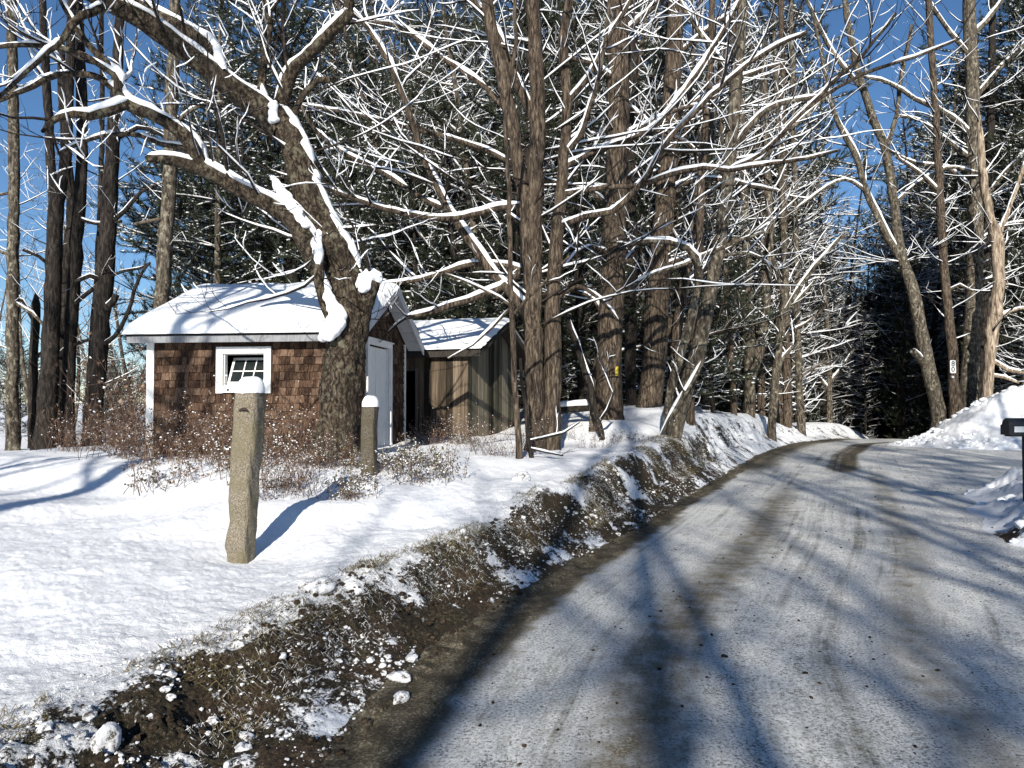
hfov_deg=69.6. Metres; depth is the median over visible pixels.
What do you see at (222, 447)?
dry shrub
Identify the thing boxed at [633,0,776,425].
pine tree
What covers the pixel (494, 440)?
dry shrub
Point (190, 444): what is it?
dry shrub
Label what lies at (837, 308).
maple tree
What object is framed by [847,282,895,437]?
pine tree
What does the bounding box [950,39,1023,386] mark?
pine tree
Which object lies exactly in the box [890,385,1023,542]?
snow chunks
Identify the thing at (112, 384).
pine tree
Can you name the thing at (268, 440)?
dry shrub
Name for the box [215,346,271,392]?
window
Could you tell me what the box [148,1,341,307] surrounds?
pine tree
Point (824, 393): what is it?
pine tree
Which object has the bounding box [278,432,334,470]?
dry shrub
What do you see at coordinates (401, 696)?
rock
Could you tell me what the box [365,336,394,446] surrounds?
door
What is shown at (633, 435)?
dry shrub
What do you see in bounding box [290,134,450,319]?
pine tree
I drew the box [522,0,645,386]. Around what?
pine tree
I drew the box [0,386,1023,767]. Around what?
ground
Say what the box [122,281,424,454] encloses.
shed
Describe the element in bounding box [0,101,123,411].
maple tree
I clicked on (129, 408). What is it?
dry shrub
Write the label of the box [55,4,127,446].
pine tree
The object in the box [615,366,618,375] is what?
notice
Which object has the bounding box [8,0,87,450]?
pine tree
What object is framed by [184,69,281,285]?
pine tree
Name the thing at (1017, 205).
pine tree
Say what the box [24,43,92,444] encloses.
pine tree
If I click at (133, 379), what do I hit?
pine tree
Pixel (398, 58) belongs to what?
pine tree
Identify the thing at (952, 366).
number sign
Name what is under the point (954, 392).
maple tree
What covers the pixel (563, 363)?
pine tree
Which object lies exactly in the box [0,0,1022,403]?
sky
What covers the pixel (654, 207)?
pine tree
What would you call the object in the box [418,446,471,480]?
dry shrub
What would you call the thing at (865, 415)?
pine tree
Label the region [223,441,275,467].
dry shrub
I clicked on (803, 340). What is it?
pine tree
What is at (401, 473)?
dry shrub
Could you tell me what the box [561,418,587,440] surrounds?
dry shrub
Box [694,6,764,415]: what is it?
maple tree
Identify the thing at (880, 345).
pine tree
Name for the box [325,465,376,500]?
dry shrub
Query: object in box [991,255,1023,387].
pine tree
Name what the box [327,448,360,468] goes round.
dry shrub
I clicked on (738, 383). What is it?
maple tree
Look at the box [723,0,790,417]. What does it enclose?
maple tree
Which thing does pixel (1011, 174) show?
pine tree
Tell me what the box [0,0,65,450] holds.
pine tree
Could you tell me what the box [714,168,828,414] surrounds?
pine tree
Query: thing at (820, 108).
pine tree
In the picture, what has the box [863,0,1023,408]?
maple tree
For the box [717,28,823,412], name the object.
pine tree
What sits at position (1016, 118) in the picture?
maple tree
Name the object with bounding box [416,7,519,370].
pine tree
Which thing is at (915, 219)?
pine tree
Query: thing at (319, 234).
maple tree
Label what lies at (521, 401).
pine tree
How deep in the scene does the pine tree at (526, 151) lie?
21.91 m
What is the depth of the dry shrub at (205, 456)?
10.97 m
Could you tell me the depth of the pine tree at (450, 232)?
22.17 m
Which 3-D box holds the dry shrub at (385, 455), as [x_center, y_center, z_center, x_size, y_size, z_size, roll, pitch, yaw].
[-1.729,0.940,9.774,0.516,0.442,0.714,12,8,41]
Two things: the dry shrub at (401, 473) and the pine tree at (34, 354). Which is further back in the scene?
the pine tree at (34, 354)
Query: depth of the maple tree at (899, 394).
45.28 m
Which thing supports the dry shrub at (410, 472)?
on the ground at (98, 566)
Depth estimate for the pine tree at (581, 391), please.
21.45 m
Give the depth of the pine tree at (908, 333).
50.76 m
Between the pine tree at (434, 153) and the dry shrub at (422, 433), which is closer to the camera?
the dry shrub at (422, 433)
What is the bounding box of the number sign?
[950,360,955,372]
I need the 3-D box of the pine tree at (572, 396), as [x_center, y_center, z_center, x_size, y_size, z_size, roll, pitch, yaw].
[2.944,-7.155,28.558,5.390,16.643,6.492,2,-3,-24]
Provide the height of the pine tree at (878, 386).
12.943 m
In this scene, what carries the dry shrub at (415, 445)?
on the ground at (98, 566)
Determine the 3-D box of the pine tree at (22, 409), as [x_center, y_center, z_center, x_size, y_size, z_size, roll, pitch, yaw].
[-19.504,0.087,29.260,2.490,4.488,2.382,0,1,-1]
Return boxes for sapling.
[441,0,577,458]
[519,358,579,457]
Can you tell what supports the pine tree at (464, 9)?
on the ground at (98, 566)
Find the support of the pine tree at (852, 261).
on the ground at (98, 566)
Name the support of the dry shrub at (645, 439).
on the ground at (98, 566)
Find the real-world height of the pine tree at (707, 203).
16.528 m
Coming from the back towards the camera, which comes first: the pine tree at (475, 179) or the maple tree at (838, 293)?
the maple tree at (838, 293)
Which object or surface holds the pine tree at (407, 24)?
on the ground at (98, 566)
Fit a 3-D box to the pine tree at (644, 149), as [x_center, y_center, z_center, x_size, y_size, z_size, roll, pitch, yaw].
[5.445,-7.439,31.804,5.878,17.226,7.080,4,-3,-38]
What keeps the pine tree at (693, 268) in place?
on the ground at (98, 566)
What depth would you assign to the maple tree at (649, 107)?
22.80 m
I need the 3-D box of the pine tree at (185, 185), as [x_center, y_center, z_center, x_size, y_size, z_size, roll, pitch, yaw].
[-10.064,-4.038,24.092,6.535,11.807,6.832,0,0,37]
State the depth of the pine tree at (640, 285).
22.96 m
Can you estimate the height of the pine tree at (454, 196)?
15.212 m
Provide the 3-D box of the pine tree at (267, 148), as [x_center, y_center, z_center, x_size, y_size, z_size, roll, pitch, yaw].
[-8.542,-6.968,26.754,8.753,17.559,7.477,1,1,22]
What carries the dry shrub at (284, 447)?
on the ground at (98, 566)
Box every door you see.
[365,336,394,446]
[1000,424,1010,434]
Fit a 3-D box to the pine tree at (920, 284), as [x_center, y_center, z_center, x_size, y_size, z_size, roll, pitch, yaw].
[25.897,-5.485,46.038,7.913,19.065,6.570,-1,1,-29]
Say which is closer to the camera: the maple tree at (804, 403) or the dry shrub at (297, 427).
the dry shrub at (297, 427)
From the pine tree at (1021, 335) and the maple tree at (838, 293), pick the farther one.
the maple tree at (838, 293)
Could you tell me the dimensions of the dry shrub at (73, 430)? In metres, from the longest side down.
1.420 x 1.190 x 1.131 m
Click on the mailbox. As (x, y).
(1011, 427)
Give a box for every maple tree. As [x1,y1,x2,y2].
[0,0,489,460]
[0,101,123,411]
[0,153,145,412]
[0,220,44,396]
[0,369,23,432]
[4,158,120,423]
[27,247,140,408]
[42,140,150,431]
[65,159,145,432]
[256,0,979,450]
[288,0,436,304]
[300,0,377,168]
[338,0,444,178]
[355,0,584,318]
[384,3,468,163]
[410,0,641,380]
[463,0,683,367]
[506,125,593,401]
[557,0,924,440]
[558,0,719,389]
[562,55,689,347]
[564,313,614,439]
[571,83,737,383]
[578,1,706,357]
[582,374,596,431]
[598,0,788,365]
[655,0,855,402]
[683,0,840,408]
[692,51,776,412]
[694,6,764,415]
[714,273,771,411]
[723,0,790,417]
[736,97,853,399]
[745,12,879,441]
[747,0,834,427]
[768,0,859,435]
[776,0,980,428]
[792,229,851,399]
[792,347,825,421]
[804,160,854,422]
[804,350,849,422]
[810,196,875,420]
[812,194,862,402]
[819,206,887,431]
[829,221,885,423]
[840,152,960,438]
[849,133,962,438]
[911,79,1023,397]
[935,2,1023,338]
[955,2,1023,323]
[984,192,1023,385]
[986,26,1023,284]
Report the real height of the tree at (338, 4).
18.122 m
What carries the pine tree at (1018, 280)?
on the ground at (98, 566)
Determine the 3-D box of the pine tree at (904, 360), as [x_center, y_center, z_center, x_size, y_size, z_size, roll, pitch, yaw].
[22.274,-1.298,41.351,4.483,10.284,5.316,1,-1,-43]
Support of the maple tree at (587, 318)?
on the ground at (98, 566)
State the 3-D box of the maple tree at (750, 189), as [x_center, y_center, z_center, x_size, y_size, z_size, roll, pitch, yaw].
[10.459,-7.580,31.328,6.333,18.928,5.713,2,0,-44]
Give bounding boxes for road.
[319,438,1023,767]
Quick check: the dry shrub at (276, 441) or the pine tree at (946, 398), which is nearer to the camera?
the dry shrub at (276, 441)
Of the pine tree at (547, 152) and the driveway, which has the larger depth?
the pine tree at (547, 152)
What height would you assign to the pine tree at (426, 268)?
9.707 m
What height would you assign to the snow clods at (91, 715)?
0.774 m
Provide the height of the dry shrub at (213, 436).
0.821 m
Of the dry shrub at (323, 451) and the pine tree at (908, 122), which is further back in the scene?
the pine tree at (908, 122)
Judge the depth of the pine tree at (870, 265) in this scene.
59.78 m
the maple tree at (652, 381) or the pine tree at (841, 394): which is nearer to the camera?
the maple tree at (652, 381)
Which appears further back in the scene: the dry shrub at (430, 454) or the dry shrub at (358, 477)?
the dry shrub at (430, 454)
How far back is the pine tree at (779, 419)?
32.06 m
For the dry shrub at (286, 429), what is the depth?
10.71 m
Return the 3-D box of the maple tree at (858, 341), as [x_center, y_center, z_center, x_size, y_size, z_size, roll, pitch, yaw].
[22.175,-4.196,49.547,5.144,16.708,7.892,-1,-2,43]
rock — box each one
[90,721,121,754]
[304,577,336,595]
[388,671,411,682]
[393,691,409,704]
[512,471,530,480]
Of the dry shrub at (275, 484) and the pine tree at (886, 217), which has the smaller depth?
the dry shrub at (275, 484)
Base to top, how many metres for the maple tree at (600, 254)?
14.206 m
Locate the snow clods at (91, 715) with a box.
[0,450,687,767]
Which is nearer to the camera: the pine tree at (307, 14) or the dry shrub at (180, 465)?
the dry shrub at (180, 465)
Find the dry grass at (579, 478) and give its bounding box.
[0,429,715,758]
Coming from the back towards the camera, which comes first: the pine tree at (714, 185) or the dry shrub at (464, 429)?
the pine tree at (714, 185)
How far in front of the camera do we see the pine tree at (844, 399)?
49.16 m
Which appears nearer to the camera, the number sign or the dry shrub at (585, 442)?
the dry shrub at (585, 442)
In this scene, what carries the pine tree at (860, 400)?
on the ground at (98, 566)
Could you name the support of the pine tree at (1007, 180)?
on the ground at (98, 566)
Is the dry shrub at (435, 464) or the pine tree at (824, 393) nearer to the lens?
the dry shrub at (435, 464)
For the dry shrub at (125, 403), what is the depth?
19.72 m
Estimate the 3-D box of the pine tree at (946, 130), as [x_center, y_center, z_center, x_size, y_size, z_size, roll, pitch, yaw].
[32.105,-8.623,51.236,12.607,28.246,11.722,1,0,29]
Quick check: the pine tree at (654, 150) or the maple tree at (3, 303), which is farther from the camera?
the maple tree at (3, 303)
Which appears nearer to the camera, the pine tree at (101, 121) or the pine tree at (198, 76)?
the pine tree at (101, 121)
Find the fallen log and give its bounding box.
[560,399,588,412]
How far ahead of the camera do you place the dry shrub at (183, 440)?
11.69 m
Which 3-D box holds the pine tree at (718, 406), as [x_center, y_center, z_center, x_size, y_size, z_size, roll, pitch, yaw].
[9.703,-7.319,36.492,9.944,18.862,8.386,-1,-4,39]
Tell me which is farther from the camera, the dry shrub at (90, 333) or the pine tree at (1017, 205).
the pine tree at (1017, 205)
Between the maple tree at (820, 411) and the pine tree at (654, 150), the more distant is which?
the maple tree at (820, 411)
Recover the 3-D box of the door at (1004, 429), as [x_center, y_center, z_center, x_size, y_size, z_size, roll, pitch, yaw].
[6.702,0.621,9.989,0.032,0.138,0.182,0,-1,0]
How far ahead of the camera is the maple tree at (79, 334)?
30.56 m
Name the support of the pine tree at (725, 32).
on the ground at (98, 566)
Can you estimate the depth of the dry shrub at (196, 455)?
10.41 m
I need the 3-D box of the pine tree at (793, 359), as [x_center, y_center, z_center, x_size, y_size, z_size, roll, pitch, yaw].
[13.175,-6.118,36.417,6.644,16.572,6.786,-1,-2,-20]
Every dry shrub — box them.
[17,396,97,450]
[31,311,145,442]
[35,410,100,451]
[49,407,101,446]
[50,334,146,446]
[59,360,142,443]
[59,411,119,450]
[63,420,123,450]
[71,390,143,449]
[72,344,146,447]
[72,395,151,457]
[76,346,146,441]
[88,355,145,445]
[94,396,191,458]
[97,424,132,447]
[98,406,188,464]
[105,376,145,440]
[108,422,156,457]
[114,403,162,455]
[120,451,177,495]
[128,430,185,469]
[129,433,226,494]
[139,420,212,458]
[146,418,216,456]
[151,374,280,463]
[156,412,229,459]
[165,375,274,459]
[168,393,231,461]
[171,410,223,456]
[176,443,216,467]
[183,413,276,460]
[185,438,229,472]
[196,424,294,483]
[199,385,235,454]
[217,450,264,474]
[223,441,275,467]
[223,456,304,500]
[224,416,306,459]
[225,402,312,458]
[259,460,287,495]
[260,449,324,492]
[262,424,335,498]
[262,438,338,499]
[263,434,291,466]
[264,382,317,459]
[264,407,319,455]
[264,419,352,486]
[265,403,311,460]
[265,411,309,454]
[265,462,301,493]
[269,435,325,469]
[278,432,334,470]
[285,410,359,450]
[295,441,339,469]
[298,431,360,471]
[306,436,341,468]
[311,459,370,492]
[316,433,360,468]
[321,470,381,501]
[322,438,357,466]
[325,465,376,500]
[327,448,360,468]
[340,452,360,469]
[343,460,381,488]
[353,441,406,472]
[360,449,407,478]
[377,435,421,472]
[382,445,428,466]
[387,451,442,482]
[393,448,450,485]
[397,437,447,464]
[399,417,439,443]
[400,422,446,443]
[403,429,431,442]
[408,405,456,444]
[408,415,452,443]
[409,435,451,465]
[417,442,460,474]
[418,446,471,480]
[419,397,468,443]
[425,421,461,441]
[442,405,492,446]
[450,422,477,445]
[457,398,512,455]
[459,424,480,440]
[460,437,485,450]
[464,411,522,456]
[487,445,514,456]
[503,408,546,455]
[505,403,551,452]
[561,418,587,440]
[574,437,596,447]
[578,412,610,440]
[591,436,611,447]
[599,433,624,443]
[626,431,645,441]
[633,432,655,444]
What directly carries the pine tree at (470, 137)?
on the ground at (98, 566)
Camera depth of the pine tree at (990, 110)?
30.61 m
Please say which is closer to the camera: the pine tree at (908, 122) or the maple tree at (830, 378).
the maple tree at (830, 378)
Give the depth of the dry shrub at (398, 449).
9.94 m
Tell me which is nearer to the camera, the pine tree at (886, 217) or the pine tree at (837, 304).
the pine tree at (837, 304)
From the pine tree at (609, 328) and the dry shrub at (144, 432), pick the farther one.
the pine tree at (609, 328)
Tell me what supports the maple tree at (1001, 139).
on the ground at (98, 566)
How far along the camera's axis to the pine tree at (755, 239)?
30.04 m
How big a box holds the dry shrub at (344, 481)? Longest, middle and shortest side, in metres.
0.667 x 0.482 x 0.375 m
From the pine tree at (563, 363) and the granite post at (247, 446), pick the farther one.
the pine tree at (563, 363)
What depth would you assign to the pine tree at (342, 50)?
44.02 m
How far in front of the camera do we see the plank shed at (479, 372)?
16.42 m
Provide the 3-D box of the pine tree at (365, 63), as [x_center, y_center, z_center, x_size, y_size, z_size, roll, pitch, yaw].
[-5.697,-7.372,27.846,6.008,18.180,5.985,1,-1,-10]
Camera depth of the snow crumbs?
4.07 m
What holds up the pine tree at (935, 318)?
on the ground at (98, 566)
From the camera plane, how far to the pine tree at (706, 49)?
47.10 m
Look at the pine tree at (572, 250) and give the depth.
31.62 m
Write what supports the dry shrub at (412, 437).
on the ground at (98, 566)
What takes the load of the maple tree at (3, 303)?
on the ground at (98, 566)
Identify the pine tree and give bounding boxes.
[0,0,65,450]
[0,332,39,432]
[0,335,39,436]
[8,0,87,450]
[19,285,40,447]
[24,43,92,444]
[41,0,146,446]
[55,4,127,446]
[59,16,185,445]
[75,346,122,429]
[86,88,282,385]
[94,0,299,302]
[104,354,127,419]
[112,99,283,388]
[115,0,223,308]
[115,358,145,420]
[123,0,429,296]
[125,0,284,300]
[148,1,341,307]
[170,0,371,291]
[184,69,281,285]
[222,0,421,283]
[231,71,339,274]
[256,16,394,280]
[263,91,457,291]
[269,0,388,270]
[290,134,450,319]
[302,0,381,124]
[307,0,434,277]
[317,0,484,294]
[323,66,504,319]
[325,1,434,223]
[343,18,423,216]
[345,13,453,278]
[351,0,528,325]
[364,148,470,308]
[366,0,456,232]
[366,0,520,319]
[382,0,626,408]
[386,2,544,324]
[397,0,497,161]
[403,0,521,396]
[404,15,462,287]
[407,42,490,297]
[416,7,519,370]
[423,0,585,375]
[427,19,520,321]
[436,2,569,317]
[454,0,605,389]
[458,0,693,399]
[480,0,742,419]
[480,34,589,383]
[481,11,660,395]
[481,100,585,406]
[485,1,607,392]
[486,26,569,371]
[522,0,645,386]
[529,4,656,391]
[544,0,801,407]
[547,0,798,402]
[548,0,711,390]
[549,1,732,399]
[549,10,642,399]
[552,0,736,389]
[568,9,706,383]
[592,4,692,385]
[600,0,685,405]
[603,4,702,389]
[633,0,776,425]
[637,0,794,394]
[638,136,785,413]
[641,0,771,409]
[642,66,758,391]
[655,0,791,389]
[659,29,714,403]
[662,58,792,410]
[687,3,810,412]
[695,27,728,395]
[700,48,847,410]
[711,8,832,415]
[714,0,894,424]
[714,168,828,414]
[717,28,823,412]
[719,171,852,409]
[721,142,826,416]
[727,86,834,417]
[727,171,842,410]
[737,110,864,422]
[745,0,840,392]
[751,14,883,420]
[754,168,865,421]
[756,325,838,420]
[765,299,834,421]
[790,54,873,421]
[792,213,849,421]
[799,117,882,427]
[805,269,858,419]
[806,290,852,424]
[807,283,885,430]
[811,302,879,429]
[815,135,895,426]
[825,266,881,429]
[831,293,896,434]
[832,285,889,436]
[833,237,890,435]
[834,105,964,436]
[838,239,881,437]
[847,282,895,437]
[849,308,913,438]
[853,252,945,438]
[855,154,954,275]
[856,271,947,438]
[859,34,1002,433]
[859,265,937,436]
[861,255,960,438]
[862,124,932,307]
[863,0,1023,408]
[863,140,965,430]
[864,205,960,426]
[866,138,960,372]
[872,124,962,432]
[872,260,959,435]
[874,212,961,426]
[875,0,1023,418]
[877,110,956,247]
[879,48,982,418]
[887,64,1008,418]
[890,0,1023,368]
[891,163,966,416]
[906,82,997,378]
[925,58,1021,391]
[927,8,1023,379]
[929,0,1023,372]
[929,12,1022,389]
[947,55,1023,387]
[947,122,1014,392]
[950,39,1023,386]
[956,66,1021,385]
[957,63,1023,377]
[961,65,1023,375]
[978,0,1013,399]
[988,144,1023,376]
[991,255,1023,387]
[994,28,1022,337]
[1004,224,1023,334]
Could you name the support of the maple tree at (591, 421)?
on the ground at (98, 566)
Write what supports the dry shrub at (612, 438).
on the ground at (98, 566)
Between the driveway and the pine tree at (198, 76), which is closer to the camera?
the driveway
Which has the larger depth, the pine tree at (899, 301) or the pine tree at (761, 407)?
the pine tree at (899, 301)
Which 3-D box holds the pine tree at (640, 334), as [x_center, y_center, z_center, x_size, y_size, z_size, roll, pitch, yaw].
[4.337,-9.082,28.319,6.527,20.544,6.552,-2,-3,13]
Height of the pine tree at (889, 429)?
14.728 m
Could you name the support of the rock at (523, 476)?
on the ground at (98, 566)
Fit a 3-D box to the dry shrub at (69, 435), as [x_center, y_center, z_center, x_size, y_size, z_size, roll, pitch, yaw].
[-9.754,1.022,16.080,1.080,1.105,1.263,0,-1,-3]
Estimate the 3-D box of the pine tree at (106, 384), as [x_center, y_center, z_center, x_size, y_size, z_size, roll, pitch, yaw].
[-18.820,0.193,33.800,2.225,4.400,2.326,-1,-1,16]
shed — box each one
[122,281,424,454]
[406,317,523,436]
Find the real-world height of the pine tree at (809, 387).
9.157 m
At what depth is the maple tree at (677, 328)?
20.86 m
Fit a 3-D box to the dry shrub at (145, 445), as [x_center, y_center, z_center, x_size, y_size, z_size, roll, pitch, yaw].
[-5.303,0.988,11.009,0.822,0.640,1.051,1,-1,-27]
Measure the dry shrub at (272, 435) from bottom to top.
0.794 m
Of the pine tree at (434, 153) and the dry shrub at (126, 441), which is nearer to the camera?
the dry shrub at (126, 441)
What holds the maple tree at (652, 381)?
on the ground at (98, 566)
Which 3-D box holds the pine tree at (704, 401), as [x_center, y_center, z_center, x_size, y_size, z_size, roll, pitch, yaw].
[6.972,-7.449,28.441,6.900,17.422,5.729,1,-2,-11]
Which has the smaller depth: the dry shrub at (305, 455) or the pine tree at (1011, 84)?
the dry shrub at (305, 455)
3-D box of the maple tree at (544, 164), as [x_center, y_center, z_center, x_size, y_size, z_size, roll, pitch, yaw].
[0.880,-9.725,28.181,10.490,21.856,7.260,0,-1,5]
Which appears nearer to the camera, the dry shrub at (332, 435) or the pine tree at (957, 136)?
the dry shrub at (332, 435)
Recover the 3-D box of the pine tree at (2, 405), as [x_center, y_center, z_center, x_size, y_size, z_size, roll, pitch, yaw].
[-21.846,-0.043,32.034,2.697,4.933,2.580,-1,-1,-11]
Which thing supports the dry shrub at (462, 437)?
on the ground at (98, 566)
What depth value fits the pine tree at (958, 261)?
37.49 m
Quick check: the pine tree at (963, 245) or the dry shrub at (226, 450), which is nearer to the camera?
the dry shrub at (226, 450)
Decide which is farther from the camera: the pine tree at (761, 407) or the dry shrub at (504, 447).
the pine tree at (761, 407)
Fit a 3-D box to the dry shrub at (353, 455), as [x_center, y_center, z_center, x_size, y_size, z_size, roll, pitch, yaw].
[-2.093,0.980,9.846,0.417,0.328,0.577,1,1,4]
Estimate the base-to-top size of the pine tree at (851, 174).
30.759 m
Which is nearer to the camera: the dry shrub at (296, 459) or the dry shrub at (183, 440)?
the dry shrub at (296, 459)
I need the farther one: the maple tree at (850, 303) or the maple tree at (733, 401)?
the maple tree at (850, 303)
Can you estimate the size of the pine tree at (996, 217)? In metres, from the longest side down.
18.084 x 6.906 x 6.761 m
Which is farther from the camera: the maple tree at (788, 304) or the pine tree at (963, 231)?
the pine tree at (963, 231)
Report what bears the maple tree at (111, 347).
on the ground at (98, 566)
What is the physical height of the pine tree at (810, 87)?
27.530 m
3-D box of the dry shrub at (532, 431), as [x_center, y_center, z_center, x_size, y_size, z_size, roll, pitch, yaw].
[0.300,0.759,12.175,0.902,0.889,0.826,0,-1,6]
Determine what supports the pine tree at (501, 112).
on the ground at (98, 566)
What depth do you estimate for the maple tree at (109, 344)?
26.36 m
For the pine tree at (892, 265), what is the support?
on the ground at (98, 566)
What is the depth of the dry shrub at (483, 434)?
11.77 m
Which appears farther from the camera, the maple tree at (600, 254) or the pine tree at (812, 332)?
the pine tree at (812, 332)
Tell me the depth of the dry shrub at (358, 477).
8.75 m
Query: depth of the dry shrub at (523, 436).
11.73 m
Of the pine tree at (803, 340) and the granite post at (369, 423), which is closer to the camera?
the granite post at (369, 423)
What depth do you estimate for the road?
4.80 m
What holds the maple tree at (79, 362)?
on the ground at (98, 566)
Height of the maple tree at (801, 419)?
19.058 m
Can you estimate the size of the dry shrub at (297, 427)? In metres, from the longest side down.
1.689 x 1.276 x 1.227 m
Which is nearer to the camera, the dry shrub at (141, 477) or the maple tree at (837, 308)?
the dry shrub at (141, 477)
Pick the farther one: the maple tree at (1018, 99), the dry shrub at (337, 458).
the maple tree at (1018, 99)
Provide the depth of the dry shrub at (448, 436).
14.52 m
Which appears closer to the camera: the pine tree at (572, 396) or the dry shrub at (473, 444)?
the dry shrub at (473, 444)
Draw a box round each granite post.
[225,376,265,563]
[361,395,378,475]
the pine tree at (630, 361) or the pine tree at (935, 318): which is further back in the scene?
the pine tree at (935, 318)
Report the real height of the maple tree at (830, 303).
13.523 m
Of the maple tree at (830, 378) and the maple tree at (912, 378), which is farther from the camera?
the maple tree at (912, 378)
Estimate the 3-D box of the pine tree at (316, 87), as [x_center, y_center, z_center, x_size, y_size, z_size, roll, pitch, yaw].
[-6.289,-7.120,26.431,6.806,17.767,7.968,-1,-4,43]
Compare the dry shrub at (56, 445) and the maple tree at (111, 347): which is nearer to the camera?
the dry shrub at (56, 445)
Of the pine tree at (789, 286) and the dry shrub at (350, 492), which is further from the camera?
the pine tree at (789, 286)
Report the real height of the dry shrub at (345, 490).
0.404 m
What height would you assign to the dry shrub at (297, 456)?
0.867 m
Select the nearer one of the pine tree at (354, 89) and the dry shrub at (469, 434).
the dry shrub at (469, 434)
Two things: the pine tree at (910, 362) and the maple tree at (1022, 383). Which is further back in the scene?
the pine tree at (910, 362)
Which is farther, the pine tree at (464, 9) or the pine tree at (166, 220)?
the pine tree at (464, 9)
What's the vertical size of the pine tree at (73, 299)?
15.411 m
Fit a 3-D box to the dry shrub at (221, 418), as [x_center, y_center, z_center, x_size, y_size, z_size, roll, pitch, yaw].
[-4.203,0.529,10.507,1.809,1.368,1.366,-3,2,-14]
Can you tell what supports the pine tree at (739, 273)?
on the ground at (98, 566)
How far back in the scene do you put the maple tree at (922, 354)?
28.59 m
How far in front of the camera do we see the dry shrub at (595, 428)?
14.97 m
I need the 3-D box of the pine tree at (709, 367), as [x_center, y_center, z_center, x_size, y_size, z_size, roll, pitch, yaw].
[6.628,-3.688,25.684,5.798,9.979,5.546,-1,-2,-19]
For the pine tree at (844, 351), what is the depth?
51.78 m
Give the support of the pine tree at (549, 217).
on the ground at (98, 566)
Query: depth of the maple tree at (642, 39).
20.91 m
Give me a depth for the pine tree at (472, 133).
21.07 m
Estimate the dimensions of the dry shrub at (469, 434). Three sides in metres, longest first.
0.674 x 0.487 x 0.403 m
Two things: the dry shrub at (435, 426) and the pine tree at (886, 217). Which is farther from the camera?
the pine tree at (886, 217)
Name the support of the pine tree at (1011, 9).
on the ground at (98, 566)
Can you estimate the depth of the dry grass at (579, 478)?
4.52 m
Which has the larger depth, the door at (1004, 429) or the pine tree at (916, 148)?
the pine tree at (916, 148)
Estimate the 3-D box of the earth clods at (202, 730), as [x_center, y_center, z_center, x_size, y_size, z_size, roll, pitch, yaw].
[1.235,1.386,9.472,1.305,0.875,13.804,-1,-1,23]
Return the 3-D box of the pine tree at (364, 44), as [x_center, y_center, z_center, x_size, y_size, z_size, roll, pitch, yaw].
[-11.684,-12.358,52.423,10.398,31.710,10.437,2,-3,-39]
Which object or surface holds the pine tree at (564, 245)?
on the ground at (98, 566)
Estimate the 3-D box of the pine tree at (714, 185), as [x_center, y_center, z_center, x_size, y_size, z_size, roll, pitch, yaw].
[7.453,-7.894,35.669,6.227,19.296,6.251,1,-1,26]
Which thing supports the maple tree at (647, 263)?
on the ground at (98, 566)
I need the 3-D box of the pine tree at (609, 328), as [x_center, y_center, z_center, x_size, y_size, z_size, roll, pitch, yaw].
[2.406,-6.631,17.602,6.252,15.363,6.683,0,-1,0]
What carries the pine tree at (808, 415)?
on the ground at (98, 566)
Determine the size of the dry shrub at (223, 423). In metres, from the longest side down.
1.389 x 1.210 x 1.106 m
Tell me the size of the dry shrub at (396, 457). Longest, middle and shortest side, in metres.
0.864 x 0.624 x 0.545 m
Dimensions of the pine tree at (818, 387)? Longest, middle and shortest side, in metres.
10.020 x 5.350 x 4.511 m
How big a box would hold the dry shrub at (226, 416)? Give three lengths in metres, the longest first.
1.787 x 1.370 x 1.350 m
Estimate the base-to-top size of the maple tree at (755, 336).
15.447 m
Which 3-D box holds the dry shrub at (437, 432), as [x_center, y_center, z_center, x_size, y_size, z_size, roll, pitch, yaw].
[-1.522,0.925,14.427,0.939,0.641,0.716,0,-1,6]
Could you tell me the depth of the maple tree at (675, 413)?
15.88 m
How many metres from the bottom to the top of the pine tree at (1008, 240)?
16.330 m
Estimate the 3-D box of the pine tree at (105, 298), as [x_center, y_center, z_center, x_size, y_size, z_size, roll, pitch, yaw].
[-10.457,-4.946,19.828,3.097,13.471,2.303,-1,-1,22]
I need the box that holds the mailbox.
[1000,418,1023,500]
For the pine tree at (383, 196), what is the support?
on the ground at (98, 566)
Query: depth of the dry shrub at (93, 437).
16.82 m
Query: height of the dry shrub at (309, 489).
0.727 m
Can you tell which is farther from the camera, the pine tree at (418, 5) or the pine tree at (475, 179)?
the pine tree at (418, 5)
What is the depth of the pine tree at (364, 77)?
32.57 m
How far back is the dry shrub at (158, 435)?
11.30 m
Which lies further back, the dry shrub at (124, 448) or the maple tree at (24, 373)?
the maple tree at (24, 373)
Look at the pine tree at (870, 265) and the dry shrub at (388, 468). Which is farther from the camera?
the pine tree at (870, 265)
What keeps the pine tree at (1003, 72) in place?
on the ground at (98, 566)
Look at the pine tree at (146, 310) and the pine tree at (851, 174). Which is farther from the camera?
the pine tree at (851, 174)
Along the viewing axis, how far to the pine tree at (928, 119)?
66.25 m
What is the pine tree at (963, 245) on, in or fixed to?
on the ground at (98, 566)
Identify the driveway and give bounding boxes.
[936,448,1021,481]
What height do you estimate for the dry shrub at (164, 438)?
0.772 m
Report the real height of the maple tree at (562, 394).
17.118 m
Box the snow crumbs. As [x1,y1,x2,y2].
[40,415,749,767]
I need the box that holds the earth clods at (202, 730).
[80,436,721,767]
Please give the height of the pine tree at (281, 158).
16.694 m
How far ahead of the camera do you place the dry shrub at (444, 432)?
15.06 m

